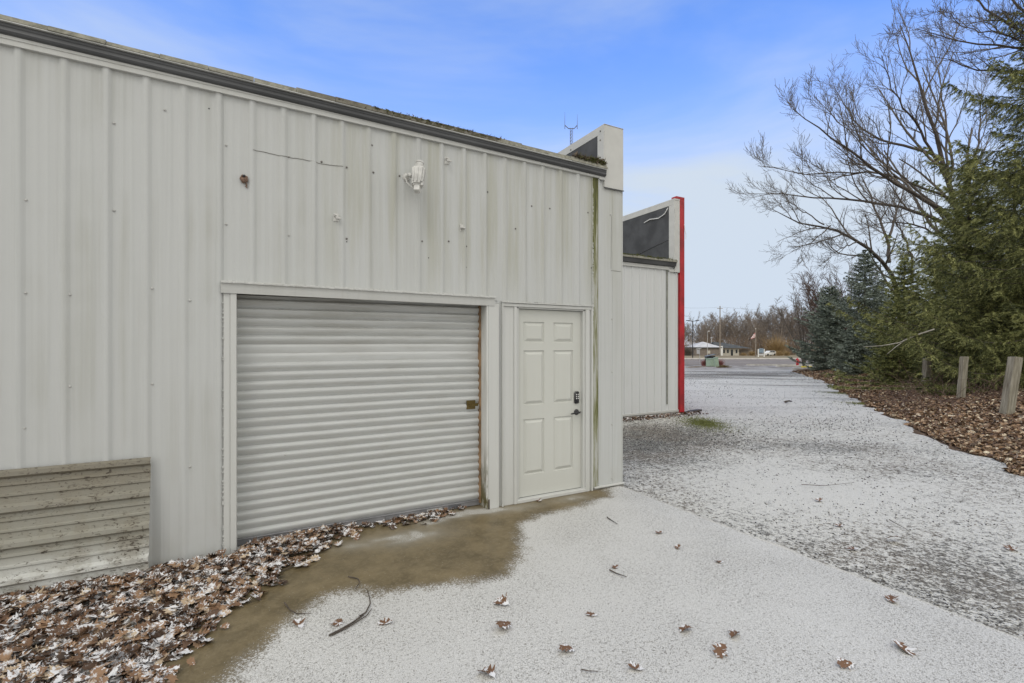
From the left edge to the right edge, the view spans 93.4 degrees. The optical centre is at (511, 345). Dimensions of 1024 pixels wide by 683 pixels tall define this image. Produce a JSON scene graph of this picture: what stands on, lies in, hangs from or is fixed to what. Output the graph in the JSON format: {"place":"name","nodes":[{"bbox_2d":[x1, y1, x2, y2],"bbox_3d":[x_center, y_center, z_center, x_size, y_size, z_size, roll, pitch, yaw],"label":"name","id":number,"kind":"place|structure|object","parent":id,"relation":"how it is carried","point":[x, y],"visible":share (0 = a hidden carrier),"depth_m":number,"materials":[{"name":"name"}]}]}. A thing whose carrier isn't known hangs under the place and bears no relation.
{"place":"outdoors","nodes":[
{"label":"outdoors","id":0,"kind":"place"},
{"bbox_2d":[0,486,1023,682],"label":"concrete pad","id":1,"kind":"object","parent":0,"point":[438,587],"visible":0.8,"depth_m":2.95,"materials":[{"name":"grey concrete"}]},
{"bbox_2d":[0,505,466,682],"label":"leaf drift","id":2,"kind":"object","parent":1,"relation":"on","point":[27,624],"visible":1,"depth_m":2.88,"materials":[{"name":"brown plant"}]},
{"bbox_2d":[0,457,150,594],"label":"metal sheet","id":3,"kind":"object","parent":2,"relation":"on","point":[79,522],"visible":1,"depth_m":3.29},
{"bbox_2d":[284,602,309,613],"bbox_3d":[-1.345,1.629,2.980,0.247,0.009,0.050,0,0,28],"label":"fallen twig","id":4,"kind":"object","parent":1,"relation":"on","point":[293,611],"visible":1,"depth_m":2.95,"materials":[{"name":"brown wood"}]},
{"bbox_2d":[292,617,305,628],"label":"fallen leaf","id":5,"kind":"object","parent":1,"relation":"on","point":[299,622],"visible":1,"depth_m":2.83,"materials":[{"name":"brown plant"}]},
{"bbox_2d":[0,14,624,567],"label":"workshop building","id":6,"kind":"structure","parent":1,"relation":"on","point":[272,348],"depth_m":4.05,"materials":[{"name":"white metal"}]},
{"bbox_2d":[240,174,247,187],"bbox_3d":[-2.131,-1.309,3.832,0.059,0.103,0.049,0,0,-28],"label":"mud nest","id":7,"kind":"object","parent":6,"relation":"attached to","point":[243,178],"visible":1,"depth_m":3.82,"materials":[{"name":"brown soil"}]},
{"bbox_2d":[333,213,340,221],"bbox_3d":[-1.505,-1.111,4.157,0.056,0.070,0.052,0,0,-28],"label":"wall bracket","id":8,"kind":"object","parent":6,"relation":"attached to","point":[336,218],"depth_m":4.17,"materials":[{"name":"white metal"}]},
{"bbox_2d":[237,295,479,545],"bbox_3d":[-1.290,0.606,4.451,2.188,2.059,0.080,0,0,-28],"label":"roll up door","id":9,"kind":"structure","parent":6,"relation":"in","point":[372,406],"depth_m":4.37,"materials":[{"name":"paint"}]},
{"bbox_2d":[402,160,425,192],"bbox_3d":[-0.870,-1.524,4.383,0.156,0.312,0.280,0,0,-36],"label":"flood light","id":10,"kind":"object","parent":6,"relation":"attached to","point":[417,175],"visible":1,"depth_m":4.30,"materials":[{"name":"white metal"}]},
{"bbox_2d":[445,157,451,164],"bbox_3d":[-0.613,-1.787,4.638,0.056,0.070,0.052,0,0,-28],"label":"wall bracket","id":11,"kind":"object","parent":6,"relation":"attached to","point":[447,161],"depth_m":4.63,"materials":[{"name":"white metal"}]},
{"bbox_2d":[519,309,580,497],"bbox_3d":[0.420,0.607,5.249,0.824,1.983,0.107,0,0,-28],"label":"entry door","id":12,"kind":"structure","parent":6,"relation":"in","point":[549,340],"depth_m":5.25,"materials":[{"name":"white metal"}]},
{"bbox_2d":[565,125,577,143],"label":"radio mast","id":13,"kind":"object","parent":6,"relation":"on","point":[570,130],"visible":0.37,"depth_m":59.95,"materials":[{"name":"metal"}]},
{"bbox_2d":[331,619,342,625],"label":"fallen leaf","id":14,"kind":"object","parent":1,"relation":"on","point":[337,622],"visible":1,"depth_m":2.85,"materials":[{"name":"brown plant"}]},
{"bbox_2d":[329,590,370,635],"bbox_3d":[-0.944,1.628,2.954,0.113,0.013,0.512,0,0,8],"label":"fallen twig","id":15,"kind":"object","parent":1,"relation":"on","point":[359,617],"visible":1,"depth_m":2.86,"materials":[{"name":"brown wood"}]},
{"bbox_2d":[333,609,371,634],"bbox_3d":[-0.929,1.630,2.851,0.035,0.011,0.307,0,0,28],"label":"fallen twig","id":16,"kind":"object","parent":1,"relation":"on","point":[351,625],"visible":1,"depth_m":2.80,"materials":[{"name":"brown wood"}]},
{"bbox_2d":[378,617,391,624],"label":"fallen leaf","id":17,"kind":"object","parent":1,"relation":"on","point":[385,621],"visible":1,"depth_m":2.85,"materials":[{"name":"brown plant"}]},
{"bbox_2d":[478,664,495,678],"bbox_3d":[-0.124,1.616,2.407,0.102,0.040,0.071,0,0,8],"label":"fallen leaf","id":18,"kind":"object","parent":1,"relation":"on","point":[489,670],"visible":1,"depth_m":2.41,"materials":[{"name":"brown plant"}]},
{"bbox_2d":[493,592,509,604],"bbox_3d":[-0.065,1.604,3.060,0.112,0.064,0.073,0,0,6],"label":"fallen leaf","id":19,"kind":"object","parent":1,"relation":"on","point":[502,600],"visible":1,"depth_m":3.06,"materials":[{"name":"brown plant"}]},
{"bbox_2d":[496,620,511,629],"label":"fallen leaf","id":20,"kind":"object","parent":1,"relation":"on","point":[504,624],"visible":1,"depth_m":2.79,"materials":[{"name":"brown plant"}]},
{"bbox_2d":[559,643,574,651],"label":"fallen leaf","id":21,"kind":"object","parent":1,"relation":"on","point":[565,647],"visible":1,"depth_m":2.58,"materials":[{"name":"brown plant"}]},
{"bbox_2d":[585,611,596,615],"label":"fallen leaf","id":22,"kind":"object","parent":1,"relation":"on","point":[591,613],"visible":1,"depth_m":2.94,"materials":[{"name":"brown plant"}]},
{"bbox_2d":[628,660,642,669],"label":"fallen leaf","id":23,"kind":"object","parent":1,"relation":"on","point":[635,666],"visible":1,"depth_m":2.45,"materials":[{"name":"brown plant"}]},
{"bbox_2d":[678,623,693,631],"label":"fallen leaf","id":24,"kind":"object","parent":1,"relation":"on","point":[684,627],"visible":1,"depth_m":2.78,"materials":[{"name":"brown plant"}]},
{"bbox_2d":[711,642,727,658],"bbox_3d":[1.107,1.616,2.563,0.091,0.041,0.094,0,0,8],"label":"fallen leaf","id":25,"kind":"object","parent":1,"relation":"on","point":[720,650],"visible":1,"depth_m":2.57,"materials":[{"name":"brown plant"}]},
{"bbox_2d":[728,628,739,636],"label":"fallen leaf","id":26,"kind":"object","parent":1,"relation":"on","point":[732,633],"visible":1,"depth_m":2.72,"materials":[{"name":"brown plant"}]},
{"bbox_2d":[836,656,854,669],"bbox_3d":[1.694,1.622,2.453,0.080,0.028,0.060,0,0,43],"label":"fallen leaf","id":27,"kind":"object","parent":1,"relation":"on","point":[842,663],"visible":1,"depth_m":2.46,"materials":[{"name":"brown plant"}]},
{"bbox_2d":[884,594,898,601],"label":"fallen leaf","id":28,"kind":"object","parent":1,"relation":"on","point":[890,598],"visible":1,"depth_m":3.11,"materials":[{"name":"brown plant"}]},
{"bbox_2d":[893,639,917,655],"bbox_3d":[2.112,1.615,2.594,0.089,0.043,0.114,0,0,-28],"label":"fallen leaf","id":29,"kind":"object","parent":1,"relation":"on","point":[907,649],"visible":1,"depth_m":2.59,"materials":[{"name":"brown plant"}]},
{"bbox_2d":[0,0,1023,346],"label":"sky","id":30,"kind":"structure","parent":0,"point":[687,84],"materials":[{"name":"blue"}]},
{"bbox_2d":[684,354,800,358],"bbox_3d":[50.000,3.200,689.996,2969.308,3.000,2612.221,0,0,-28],"label":"ground","id":31,"kind":"structure","parent":0,"point":[746,357],"depth_m":101.89,"materials":[{"name":"grey"}]},
{"bbox_2d":[684,346,696,355],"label":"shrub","id":32,"kind":"object","parent":31,"relation":"on","point":[687,351],"visible":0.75,"depth_m":151.31,"materials":[{"name":"brown plant"}]},
{"bbox_2d":[686,320,698,357],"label":"street lamp","id":33,"kind":"object","parent":31,"relation":"on","point":[692,336],"visible":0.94,"depth_m":91.94,"materials":[{"name":"black metal"}]},
{"bbox_2d":[685,337,748,355],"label":"roadside building","id":34,"kind":"structure","parent":31,"relation":"on","point":[727,349],"depth_m":160.91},
{"bbox_2d":[717,306,722,356],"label":"utility pole","id":35,"kind":"object","parent":31,"relation":"on","point":[720,308],"visible":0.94,"depth_m":124.91,"materials":[{"name":"brown wood"}]},
{"bbox_2d":[739,350,752,354],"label":"board fence","id":36,"kind":"object","parent":31,"relation":"on","point":[742,351],"visible":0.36,"depth_m":163.00,"materials":[{"name":"brown wood"}]},
{"bbox_2d":[684,326,832,354],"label":"undergrowth","id":37,"kind":"object","parent":31,"relation":"on","point":[752,344],"visible":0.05,"depth_m":177.00,"materials":[{"name":"plant"}]},
{"bbox_2d":[758,348,764,356],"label":"roadside sign","id":38,"kind":"object","parent":31,"relation":"on","point":[761,351],"visible":0.88,"depth_m":117.95,"materials":[{"name":"white paint"}]},
{"bbox_2d":[765,351,775,355],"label":"parked car","id":39,"kind":"object","parent":31,"relation":"on","point":[767,353],"visible":0.81,"depth_m":149.19,"materials":[{"name":"white paint"}]},
{"bbox_2d":[760,332,789,354],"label":"shrub","id":40,"kind":"object","parent":31,"relation":"on","point":[776,346],"visible":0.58,"depth_m":169.05,"materials":[{"name":"beige plant"}]},
{"bbox_2d":[774,351,785,355],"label":"ornamental grass","id":41,"kind":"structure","parent":31,"relation":"on","point":[778,353],"depth_m":147.69,"materials":[{"name":"brown plant"}]},
{"bbox_2d":[684,301,921,346],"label":"woodland","id":42,"kind":"object","parent":31,"relation":"on","point":[748,326],"visible":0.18,"depth_m":189.92,"materials":[{"name":"brown plant"}]},
{"bbox_2d":[684,359,812,364],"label":"road","id":43,"kind":"structure","parent":0,"point":[739,361],"depth_m":62.18,"materials":[{"name":"grey asphalt"}]},
{"bbox_2d":[632,372,873,445],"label":"scattered gravel","id":44,"kind":"structure","parent":0,"point":[760,418],"depth_m":10.36,"materials":[{"name":"stone"}]},
{"bbox_2d":[746,364,811,367],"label":"kerb","id":45,"kind":"structure","parent":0,"point":[778,364],"depth_m":49.20,"materials":[{"name":"grey concrete"}]},
{"bbox_2d":[776,365,801,366],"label":"kerb","id":46,"kind":"structure","parent":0,"point":[788,365],"depth_m":45.52,"materials":[{"name":"concrete"}]},
{"bbox_2d":[623,365,1023,638],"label":"gravel lot","id":47,"kind":"structure","parent":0,"point":[999,582],"depth_m":5.67,"materials":[{"name":"grey gravel"}]},
{"bbox_2d":[623,196,685,418],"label":"annex building","id":48,"kind":"structure","parent":47,"relation":"on","point":[653,310],"depth_m":11.38,"materials":[{"name":"white metal"}]},
{"bbox_2d":[623,411,708,421],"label":"leaf litter","id":49,"kind":"object","parent":47,"relation":"on","point":[668,415],"visible":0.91,"depth_m":11.13,"materials":[{"name":"brown plant"}]},
{"bbox_2d":[705,358,714,366],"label":"utility cabinet","id":50,"kind":"object","parent":47,"relation":"on","point":[710,362],"visible":0.72,"depth_m":46.04,"materials":[{"name":"green metal"}]},
{"bbox_2d":[704,354,715,360],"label":"black bin","id":51,"kind":"object","parent":47,"relation":"on","point":[710,356],"visible":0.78,"depth_m":47.53,"materials":[{"name":"metal"}]},
{"bbox_2d":[664,415,759,436],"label":"grass","id":52,"kind":"structure","parent":47,"relation":"on","point":[701,421],"depth_m":10.18,"materials":[{"name":"green plant"}]},
{"bbox_2d":[713,357,718,366],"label":"utility cabinet","id":53,"kind":"object","parent":47,"relation":"on","point":[716,362],"visible":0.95,"depth_m":44.73,"materials":[{"name":"green metal"}]},
{"bbox_2d":[769,281,824,365],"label":"bare tree","id":54,"kind":"object","parent":47,"relation":"on","point":[801,334],"visible":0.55,"depth_m":43.89,"materials":[{"name":"brown plant"}]},
{"bbox_2d":[1002,544,1019,550],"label":"fallen leaf","id":55,"kind":"object","parent":47,"relation":"on","point":[1010,547],"visible":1,"depth_m":3.91,"materials":[{"name":"brown plant"}]},
{"bbox_2d":[792,367,1023,475],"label":"bank","id":56,"kind":"structure","parent":0,"point":[924,434],"depth_m":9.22,"materials":[{"name":"brown plant"}]},
{"bbox_2d":[784,285,848,370],"bbox_3d":[21.471,-1.111,32.613,5.923,6.153,5.510,0,0,7],"label":"spruce tree","id":57,"kind":"object","parent":56,"relation":"on","point":[818,357],"visible":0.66,"depth_m":32.66,"materials":[{"name":"green plant"}]},
{"bbox_2d":[791,246,857,365],"bbox_3d":[24.540,-3.053,38.103,4.066,9.914,5.105,0,0,-28],"label":"bare tree","id":58,"kind":"object","parent":56,"relation":"on","point":[809,289],"visible":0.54,"depth_m":38.20,"materials":[{"name":"brown plant"}]},
{"bbox_2d":[803,390,851,394],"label":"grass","id":59,"kind":"structure","parent":56,"relation":"on","point":[832,392],"depth_m":17.21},
{"bbox_2d":[752,152,929,295],"bbox_3d":[21.367,-5.782,30.765,14.606,15.183,5.997,0,0,-6],"label":"bare tree","id":60,"kind":"object","parent":56,"relation":"on","point":[878,258],"visible":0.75,"depth_m":30.35,"materials":[{"name":"brown plant"}]},
{"bbox_2d":[815,265,883,328],"bbox_3d":[25.266,-2.141,36.051,4.263,8.055,3.922,0,0,18],"label":"bare tree","id":61,"kind":"object","parent":56,"relation":"on","point":[835,283],"visible":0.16,"depth_m":36.24,"materials":[{"name":"brown plant"}]},
{"bbox_2d":[832,401,867,404],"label":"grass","id":62,"kind":"structure","parent":56,"relation":"on","point":[854,403],"depth_m":13.88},
{"bbox_2d":[828,317,876,374],"bbox_3d":[18.487,0.143,26.112,2.953,3.453,2.350,0,0,0],"label":"spruce tree","id":63,"kind":"object","parent":56,"relation":"on","point":[852,351],"visible":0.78,"depth_m":25.79,"materials":[{"name":"green plant"}]},
{"bbox_2d":[822,249,892,368],"bbox_3d":[22.072,-2.125,29.937,5.426,7.812,5.256,0,0,-28],"label":"spruce tree","id":64,"kind":"object","parent":56,"relation":"on","point":[867,292],"visible":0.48,"depth_m":29.78,"materials":[{"name":"green plant"}]},
{"bbox_2d":[726,0,1011,260],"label":"bare tree","id":65,"kind":"object","parent":56,"relation":"on","point":[895,178],"visible":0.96,"depth_m":25.22,"materials":[{"name":"brown plant"}]},
{"bbox_2d":[860,281,895,348],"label":"spruce tree","id":66,"kind":"object","parent":56,"relation":"on","point":[884,298],"visible":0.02,"depth_m":34.83,"materials":[{"name":"green plant"}]},
{"bbox_2d":[832,256,952,380],"bbox_3d":[16.913,-1.068,20.929,4.050,5.726,4.801,0,0,-28],"label":"spruce tree","id":67,"kind":"object","parent":56,"relation":"on","point":[903,269],"visible":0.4,"depth_m":20.92,"materials":[{"name":"green plant"}]},
{"bbox_2d":[866,344,921,385],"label":"spruce tree","id":68,"kind":"object","parent":56,"relation":"on","point":[886,366],"visible":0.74,"depth_m":18.31,"materials":[{"name":"green plant"}]},
{"bbox_2d":[869,239,957,334],"bbox_3d":[20.915,-1.823,24.403,5.085,7.094,5.994,0,0,8],"label":"spruce tree","id":69,"kind":"object","parent":56,"relation":"on","point":[930,278],"visible":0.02,"depth_m":24.02,"materials":[{"name":"green plant"}]},
{"bbox_2d":[821,4,1023,392],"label":"spruce tree","id":70,"kind":"object","parent":56,"relation":"on","point":[1007,178],"visible":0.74,"depth_m":14.57,"materials":[{"name":"green plant"}]},
{"bbox_2d":[865,329,934,353],"bbox_3d":[11.957,-0.129,14.878,1.758,0.786,0.550,0,0,10],"label":"broken branch","id":71,"kind":"object","parent":70,"relation":"attached to","point":[903,340],"visible":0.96,"depth_m":14.86,"materials":[{"name":"brown wood"}]},
{"bbox_2d":[921,358,930,383],"bbox_3d":[13.805,0.964,16.075,0.200,1.131,0.156,4,-1,-11],"label":"wooden post","id":72,"kind":"object","parent":56,"relation":"on","point":[925,366],"visible":0.51,"depth_m":16.01,"materials":[{"name":"grey wood"}]},
{"bbox_2d":[860,354,1023,412],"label":"brush","id":73,"kind":"object","parent":56,"relation":"on","point":[903,399],"visible":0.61,"depth_m":12.82,"materials":[{"name":"brown plant"}]},
{"bbox_2d":[916,384,968,395],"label":"grass","id":74,"kind":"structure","parent":56,"relation":"on","point":[940,393],"depth_m":14.12,"materials":[{"name":"plant"}]},
{"bbox_2d":[867,158,1022,381],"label":"spruce tree","id":75,"kind":"object","parent":56,"relation":"on","point":[950,248],"visible":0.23,"depth_m":17.52,"materials":[{"name":"green plant"}]},
{"bbox_2d":[874,0,1023,106],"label":"bare tree","id":76,"kind":"object","parent":56,"relation":"on","point":[982,20],"visible":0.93,"depth_m":14.98,"materials":[{"name":"brown plant"}]},
{"bbox_2d":[956,357,968,398],"bbox_3d":[11.906,0.891,12.752,0.160,1.227,0.124,6,-1,-8],"label":"wooden post","id":77,"kind":"object","parent":56,"relation":"on","point":[962,372],"visible":0.82,"depth_m":12.70,"materials":[{"name":"grey wood"}]},
{"bbox_2d":[916,267,1023,386],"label":"spruce tree","id":78,"kind":"object","parent":56,"relation":"on","point":[1004,329],"visible":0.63,"depth_m":14.84,"materials":[{"name":"green plant"}]},
{"bbox_2d":[972,144,1023,267],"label":"spruce tree","id":79,"kind":"object","parent":56,"relation":"on","point":[1008,198],"visible":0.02,"depth_m":24.00,"materials":[{"name":"green plant"}]},
{"bbox_2d":[999,357,1022,414],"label":"wooden post","id":80,"kind":"object","parent":56,"relation":"on","point":[1011,385],"visible":0.84,"depth_m":10.04,"materials":[{"name":"grey wood"}]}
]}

